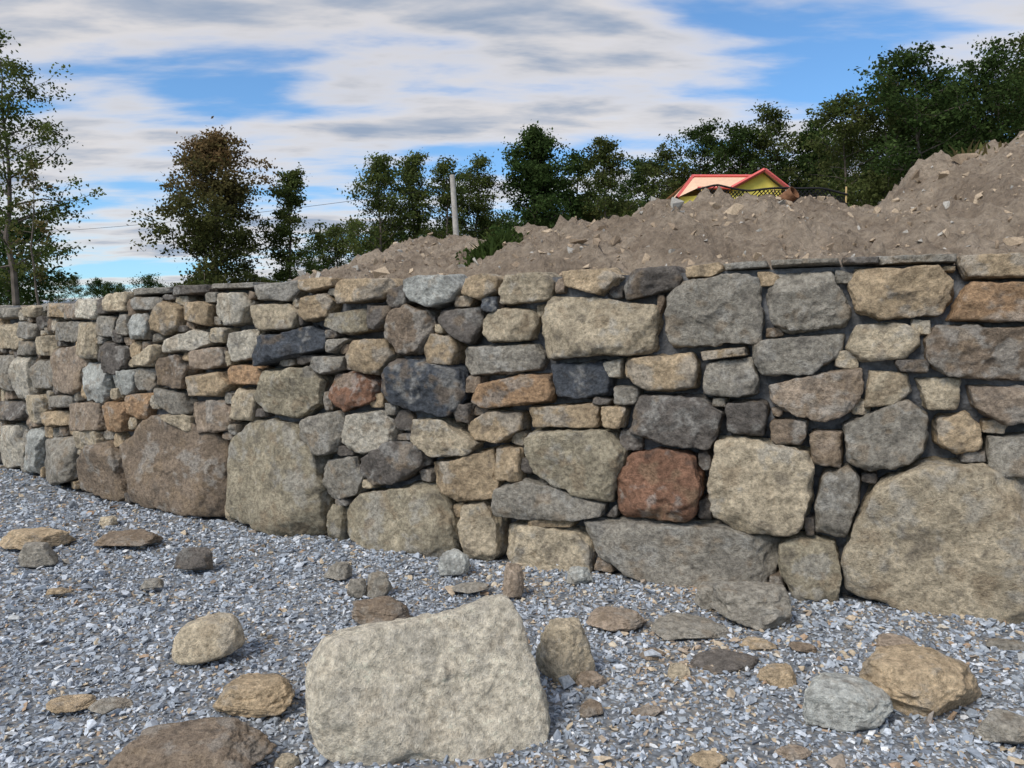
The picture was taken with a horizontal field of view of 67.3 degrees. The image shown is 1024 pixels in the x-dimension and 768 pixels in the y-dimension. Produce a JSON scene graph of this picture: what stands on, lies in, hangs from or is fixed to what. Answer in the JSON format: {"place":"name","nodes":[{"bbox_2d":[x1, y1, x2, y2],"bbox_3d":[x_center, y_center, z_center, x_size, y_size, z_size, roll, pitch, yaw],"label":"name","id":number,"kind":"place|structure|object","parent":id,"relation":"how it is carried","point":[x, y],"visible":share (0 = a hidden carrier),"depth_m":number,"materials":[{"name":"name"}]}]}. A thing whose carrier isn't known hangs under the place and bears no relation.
{"place":"outdoors","nodes":[
{"label":"outdoors","id":0,"kind":"place"},
{"bbox_2d":[0,463,1023,767],"bbox_3d":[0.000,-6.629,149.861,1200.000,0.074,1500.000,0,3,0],"label":"gravel ground","id":1,"kind":"structure","parent":0,"point":[654,755],"depth_m":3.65,"materials":[{"name":"grey gravel"}]},
{"bbox_2d":[0,527,75,549],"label":"rock","id":2,"kind":"object","parent":1,"relation":"on","point":[19,538],"visible":0.81,"depth_m":5.65,"materials":[{"name":"beige stone"}]},
{"bbox_2d":[18,542,58,567],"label":"rock","id":3,"kind":"object","parent":1,"relation":"on","point":[35,554],"visible":1,"depth_m":5.17,"materials":[{"name":"grey stone"}]},
{"bbox_2d":[45,587,70,594],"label":"rock","id":4,"kind":"object","parent":1,"relation":"on","point":[59,590],"visible":1,"depth_m":4.58,"materials":[{"name":"beige stone"}]},
{"bbox_2d":[46,694,96,712],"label":"rock","id":5,"kind":"object","parent":1,"relation":"on","point":[69,703],"visible":0.98,"depth_m":3.15,"materials":[{"name":"brown stone"}]},
{"bbox_2d":[97,515,117,527],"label":"rock","id":6,"kind":"object","parent":1,"relation":"on","point":[107,521],"visible":0.91,"depth_m":6.24,"materials":[{"name":"beige stone"}]},
{"bbox_2d":[88,697,133,713],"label":"rock","id":7,"kind":"object","parent":1,"relation":"on","point":[104,705],"visible":0.99,"depth_m":3.14,"materials":[{"name":"grey stone"}]},
{"bbox_2d":[93,529,162,546],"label":"rock","id":8,"kind":"object","parent":1,"relation":"on","point":[135,537],"visible":1,"depth_m":5.65,"materials":[{"name":"brown stone"}]},
{"bbox_2d":[140,578,163,588],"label":"rock","id":9,"kind":"object","parent":1,"relation":"on","point":[151,583],"visible":1,"depth_m":4.69,"materials":[{"name":"grey stone"}]},
{"bbox_2d":[105,717,276,767],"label":"rock","id":10,"kind":"object","parent":1,"relation":"on","point":[220,742],"visible":1,"depth_m":2.68,"materials":[{"name":"brown stone"}]},
{"bbox_2d":[174,547,212,570],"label":"rock","id":11,"kind":"object","parent":1,"relation":"on","point":[195,558],"visible":1,"depth_m":5.06,"materials":[{"name":"grey stone"}]},
{"bbox_2d":[172,612,244,664],"bbox_3d":[-1.450,1.212,3.663,0.340,0.215,0.237,0,3,0],"label":"rock","id":12,"kind":"object","parent":1,"relation":"on","point":[210,637],"visible":1,"depth_m":3.58,"materials":[{"name":"beige stone"}]},
{"bbox_2d":[212,673,294,717],"bbox_3d":[-1.064,1.276,3.172,0.349,0.126,0.228,0,3,8],"label":"rock","id":13,"kind":"object","parent":1,"relation":"on","point":[253,695],"visible":1,"depth_m":3.08,"materials":[{"name":"brown stone"}]},
{"bbox_2d":[274,752,299,767],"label":"rock","id":14,"kind":"object","parent":1,"relation":"on","point":[287,760],"visible":1,"depth_m":2.72,"materials":[{"name":"beige stone"}]},
{"bbox_2d":[323,561,351,580],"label":"rock","id":15,"kind":"object","parent":1,"relation":"on","point":[338,571],"visible":1,"depth_m":4.90,"materials":[{"name":"grey stone"}]},
{"bbox_2d":[347,578,366,597],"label":"rock","id":16,"kind":"object","parent":1,"relation":"on","point":[356,588],"visible":1,"depth_m":4.53,"materials":[{"name":"grey stone"}]},
{"bbox_2d":[367,571,392,597],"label":"rock","id":17,"kind":"object","parent":1,"relation":"on","point":[378,583],"visible":0.98,"depth_m":4.54,"materials":[{"name":"grey stone"}]},
{"bbox_2d":[352,596,410,624],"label":"rock","id":18,"kind":"object","parent":1,"relation":"on","point":[379,609],"visible":0.87,"depth_m":4.09,"materials":[{"name":"brown stone"}]},
{"bbox_2d":[305,594,550,765],"bbox_3d":[-0.328,1.200,3.039,0.946,0.699,0.589,-1,3,-10],"label":"boulder","id":19,"kind":"object","parent":1,"relation":"on","point":[462,683],"visible":0.85,"depth_m":2.86,"materials":[{"name":"beige stone"}]},
{"bbox_2d":[438,548,469,575],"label":"rock","id":20,"kind":"object","parent":1,"relation":"on","point":[454,561],"visible":1,"depth_m":4.97,"materials":[{"name":"grey stone"}]},
{"bbox_2d":[452,582,487,593],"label":"rock","id":21,"kind":"object","parent":1,"relation":"on","point":[469,587],"visible":1,"depth_m":4.64,"materials":[{"name":"grey stone"}]},
{"bbox_2d":[503,562,523,597],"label":"rock","id":22,"kind":"object","parent":1,"relation":"on","point":[513,583],"visible":0.97,"depth_m":4.56,"materials":[{"name":"brown stone"}]},
{"bbox_2d":[5,472,1023,767],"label":"stone chips","id":23,"kind":"object","parent":1,"relation":"on","point":[837,760],"visible":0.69,"depth_m":3.29,"materials":[{"name":"grey stone"}]},
{"bbox_2d":[6,264,1023,594],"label":"wall mortar","id":24,"kind":"object","parent":1,"relation":"on","point":[766,382],"visible":0.02,"depth_m":4.62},
{"bbox_2d":[0,253,1023,623],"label":"fieldstones","id":25,"kind":"object","parent":24,"relation":"attached to","point":[932,535],"visible":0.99,"depth_m":4.98,"materials":[{"name":"grey stone"}]},
{"bbox_2d":[535,617,595,683],"bbox_3d":[0.235,1.193,3.495,0.235,0.281,0.229,-2,4,-28],"label":"rock","id":26,"kind":"object","parent":1,"relation":"on","point":[563,648],"visible":0.91,"depth_m":3.41,"materials":[{"name":"beige stone"}]},
{"bbox_2d":[566,566,593,584],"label":"rock","id":27,"kind":"object","parent":1,"relation":"on","point":[576,575],"visible":1,"depth_m":4.78,"materials":[{"name":"grey stone"}]},
{"bbox_2d":[575,671,606,688],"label":"rock","id":28,"kind":"object","parent":1,"relation":"on","point":[588,679],"visible":0.99,"depth_m":3.35,"materials":[{"name":"brown stone"}]},
{"bbox_2d":[579,698,603,717],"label":"rock","id":29,"kind":"object","parent":1,"relation":"on","point":[589,707],"visible":1,"depth_m":3.09,"materials":[{"name":"brown stone"}]},
{"bbox_2d":[586,606,646,631],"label":"rock","id":30,"kind":"object","parent":1,"relation":"on","point":[610,618],"visible":1,"depth_m":4.05,"materials":[{"name":"brown stone"}]},
{"bbox_2d":[631,705,662,716],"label":"rock","id":31,"kind":"object","parent":1,"relation":"on","point":[649,710],"visible":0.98,"depth_m":3.08,"materials":[{"name":"brown stone"}]},
{"bbox_2d":[639,647,665,659],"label":"rock","id":32,"kind":"object","parent":1,"relation":"on","point":[642,655],"visible":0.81,"depth_m":3.66,"materials":[{"name":"beige stone"}]},
{"bbox_2d":[667,663,690,679],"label":"rock","id":33,"kind":"object","parent":1,"relation":"on","point":[680,670],"visible":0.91,"depth_m":3.42,"materials":[{"name":"beige stone"}]},
{"bbox_2d":[651,612,732,639],"bbox_3d":[0.927,1.257,3.993,0.425,0.068,0.334,0,3,0],"label":"rock","id":34,"kind":"object","parent":1,"relation":"on","point":[673,625],"visible":0.99,"depth_m":3.93,"materials":[{"name":"grey stone"}]},
{"bbox_2d":[694,581,713,610],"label":"rock","id":35,"kind":"object","parent":1,"relation":"on","point":[702,598],"visible":0.59,"depth_m":4.34,"materials":[{"name":"grey stone"}]},
{"bbox_2d":[689,750,728,767],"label":"rock","id":36,"kind":"object","parent":1,"relation":"on","point":[707,759],"visible":1,"depth_m":2.73,"materials":[{"name":"beige stone"}]},
{"bbox_2d":[687,648,758,673],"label":"rock","id":37,"kind":"object","parent":1,"relation":"on","point":[721,660],"visible":0.98,"depth_m":3.55,"materials":[{"name":"grey stone"}]},
{"bbox_2d":[709,581,791,630],"bbox_3d":[1.299,1.185,4.182,0.425,0.212,0.355,0,3,0],"label":"rock","id":38,"kind":"object","parent":1,"relation":"on","point":[757,605],"visible":1,"depth_m":4.07,"materials":[{"name":"grey stone"}]},
{"bbox_2d":[739,636,777,649],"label":"rock","id":39,"kind":"object","parent":1,"relation":"on","point":[754,643],"visible":0.98,"depth_m":3.77,"materials":[{"name":"beige stone"}]},
{"bbox_2d":[756,663,796,688],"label":"rock","id":40,"kind":"object","parent":1,"relation":"on","point":[780,676],"visible":0.99,"depth_m":3.35,"materials":[{"name":"beige stone"}]},
{"bbox_2d":[774,745,811,760],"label":"rock","id":41,"kind":"object","parent":1,"relation":"on","point":[792,752],"visible":1,"depth_m":2.78,"materials":[{"name":"brown stone"}]},
{"bbox_2d":[788,641,816,652],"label":"rock","id":42,"kind":"object","parent":1,"relation":"on","point":[802,647],"visible":1,"depth_m":3.73,"materials":[{"name":"brown stone"}]},
{"bbox_2d":[802,672,893,732],"bbox_3d":[1.343,1.260,3.080,0.342,0.176,0.282,1,3,17],"label":"rock","id":43,"kind":"object","parent":1,"relation":"on","point":[838,702],"visible":1,"depth_m":2.99,"materials":[{"name":"grey stone"}]},
{"bbox_2d":[876,633,916,646],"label":"rock","id":44,"kind":"object","parent":1,"relation":"on","point":[887,639],"visible":0.53,"depth_m":3.74,"materials":[{"name":"beige stone"}]},
{"bbox_2d":[859,644,981,718],"bbox_3d":[1.704,1.227,3.221,0.440,0.236,0.382,-3,4,-45],"label":"rock","id":45,"kind":"object","parent":1,"relation":"on","point":[908,679],"visible":0.9,"depth_m":3.11,"materials":[{"name":"beige stone"}]},
{"bbox_2d":[973,708,1023,744],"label":"rock","id":46,"kind":"object","parent":1,"relation":"on","point":[999,725],"visible":1,"depth_m":2.87,"materials":[{"name":"grey stone"}]},
{"bbox_2d":[986,638,1023,652],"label":"rock","id":47,"kind":"object","parent":1,"relation":"on","point":[1005,644],"visible":1,"depth_m":3.75,"materials":[{"name":"grey stone"}]},
{"bbox_2d":[0,0,1023,303],"label":"sky","id":48,"kind":"structure","parent":0,"point":[320,85],"materials":[{"name":"blue"}]},
{"bbox_3d":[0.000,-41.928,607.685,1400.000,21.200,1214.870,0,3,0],"label":"hill terrain","id":49,"kind":"structure","parent":0,"visible":0},
{"bbox_2d":[6,156,58,304],"bbox_3d":[-12.356,-3.570,19.785,1.101,4.594,1.249,0,3,0],"label":"sapling tree","id":50,"kind":"object","parent":49,"relation":"on","point":[35,221],"visible":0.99,"depth_m":19.80,"materials":[{"name":"green plant"}]},
{"bbox_2d":[0,28,106,305],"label":"ash tree","id":51,"kind":"object","parent":49,"relation":"on","point":[46,129],"visible":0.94,"depth_m":23.71,"materials":[{"name":"green plant"}]},
{"bbox_2d":[127,116,302,290],"bbox_3d":[-12.845,-6.650,33.612,6.044,9.367,7.133,2,4,29],"label":"oak tree","id":52,"kind":"object","parent":49,"relation":"on","point":[207,158],"visible":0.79,"depth_m":32.75,"materials":[{"name":"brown plant"}]},
{"bbox_2d":[254,162,333,282],"bbox_3d":[-10.179,-6.131,35.622,3.436,8.036,3.131,2,4,34],"label":"maple tree","id":53,"kind":"object","parent":49,"relation":"on","point":[294,181],"visible":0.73,"depth_m":35.26,"materials":[{"name":"green plant"}]},
{"bbox_2d":[327,150,424,261],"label":"maple tree","id":54,"kind":"object","parent":49,"relation":"on","point":[380,172],"visible":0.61,"depth_m":41.07,"materials":[{"name":"green plant"}]},
{"bbox_2d":[368,150,451,250],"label":"maple tree","id":55,"kind":"object","parent":49,"relation":"on","point":[411,167],"visible":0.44,"depth_m":43.27,"materials":[{"name":"green plant"}]},
{"bbox_2d":[410,155,479,238],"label":"maple tree","id":56,"kind":"object","parent":49,"relation":"on","point":[443,168],"visible":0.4,"depth_m":42.11,"materials":[{"name":"green plant"}]},
{"bbox_2d":[450,174,458,235],"bbox_3d":[-2.250,-5.314,31.759,0.615,6.580,0.280,0,3,0],"label":"utility pole","id":57,"kind":"object","parent":49,"relation":"on","point":[454,206],"visible":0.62,"depth_m":31.56,"materials":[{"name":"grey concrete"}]},
{"bbox_2d":[1,187,446,234],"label":"overhead cable","id":58,"kind":"object","parent":57,"relation":"attached to","point":[259,212],"visible":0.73,"depth_m":33.62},
{"bbox_2d":[436,150,510,239],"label":"maple tree","id":59,"kind":"object","parent":49,"relation":"on","point":[485,181],"visible":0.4,"depth_m":44.16,"materials":[{"name":"green plant"}]},
{"bbox_2d":[0,30,1023,304],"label":"distant forest","id":60,"kind":"object","parent":49,"relation":"on","point":[946,114],"visible":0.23,"depth_m":53.77,"materials":[{"name":"green plant"}]},
{"bbox_2d":[489,119,596,234],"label":"oak tree","id":61,"kind":"object","parent":49,"relation":"on","point":[537,180],"visible":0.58,"depth_m":43.94,"materials":[{"name":"green plant"}]},
{"bbox_2d":[546,146,602,221],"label":"maple tree","id":62,"kind":"object","parent":49,"relation":"on","point":[575,160],"visible":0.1,"depth_m":48.80,"materials":[{"name":"green plant"}]},
{"bbox_2d":[565,134,642,221],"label":"maple tree","id":63,"kind":"object","parent":49,"relation":"on","point":[605,156],"visible":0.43,"depth_m":44.88,"materials":[{"name":"green plant"}]},
{"bbox_2d":[291,131,1023,280],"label":"dirt mound","id":64,"kind":"object","parent":49,"relation":"on","point":[826,222],"visible":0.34,"depth_m":7.66,"materials":[{"name":"brown soil"}]},
{"bbox_2d":[455,226,531,266],"bbox_3d":[-0.235,-1.593,9.148,1.018,0.598,0.714,-1,3,-13],"label":"weed patch","id":65,"kind":"object","parent":64,"relation":"on","point":[490,245],"visible":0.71,"depth_m":9.03,"materials":[{"name":"green plant"}]},
{"bbox_2d":[287,133,1023,280],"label":"dirt clods","id":66,"kind":"object","parent":64,"relation":"on","point":[735,209],"visible":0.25,"depth_m":8.09,"materials":[{"name":"brown soil"}]},
{"bbox_2d":[697,184,847,204],"bbox_3d":[3.388,-2.265,9.991,1.974,0.640,0.153,0,3,0],"label":"black safety net","id":67,"kind":"object","parent":64,"relation":"on","point":[774,191],"visible":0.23,"depth_m":9.98,"materials":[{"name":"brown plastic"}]},
{"bbox_2d":[778,187,798,201],"bbox_3d":[3.424,-2.311,9.679,0.170,0.308,0.368,-3,4,-39],"label":"rusty pipe","id":68,"kind":"object","parent":64,"relation":"on","point":[791,194],"visible":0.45,"depth_m":9.57,"materials":[{"name":"metal"}]},
{"bbox_2d":[933,138,1018,156],"bbox_3d":[5.719,-2.859,9.721,1.244,0.492,0.573,1,3,18],"label":"weed patch","id":69,"kind":"object","parent":64,"relation":"on","point":[981,146],"visible":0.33,"depth_m":9.65,"materials":[{"name":"green plant"}]},
{"bbox_2d":[678,196,696,202],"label":"walls","id":70,"kind":"structure","parent":49,"relation":"on","point":[686,199],"depth_m":59.71,"materials":[{"name":"yellow paint"}]},
{"bbox_2d":[667,177,745,198],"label":"roof","id":71,"kind":"structure","parent":70,"relation":"on","point":[695,183],"depth_m":61.88,"materials":[{"name":"beige"}]},
{"bbox_2d":[675,174,693,198],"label":"hip trim","id":72,"kind":"structure","parent":71,"relation":"attached to","point":[684,186],"depth_m":60.86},
{"bbox_2d":[698,187,728,188],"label":"eave trim","id":73,"kind":"structure","parent":71,"relation":"attached to","point":[715,188],"depth_m":59.13,"materials":[{"name":"red"}]},
{"bbox_2d":[693,174,751,176],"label":"ridge trim","id":74,"kind":"structure","parent":71,"relation":"on","point":[721,175],"depth_m":62.99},
{"bbox_2d":[728,173,781,198],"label":"gable face","id":75,"kind":"object","parent":70,"relation":"attached to","point":[762,180],"visible":0.15,"depth_m":57.88},
{"bbox_2d":[726,172,785,192],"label":"gable roof","id":76,"kind":"structure","parent":70,"relation":"on","point":[773,180],"depth_m":57.95,"materials":[{"name":"red"}]},
{"bbox_2d":[731,168,764,187],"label":"rake trim","id":77,"kind":"structure","parent":76,"relation":"attached to","point":[746,179],"depth_m":57.28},
{"bbox_2d":[765,168,788,186],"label":"rake trim","id":78,"kind":"structure","parent":76,"relation":"attached to","point":[775,177],"depth_m":57.28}
]}

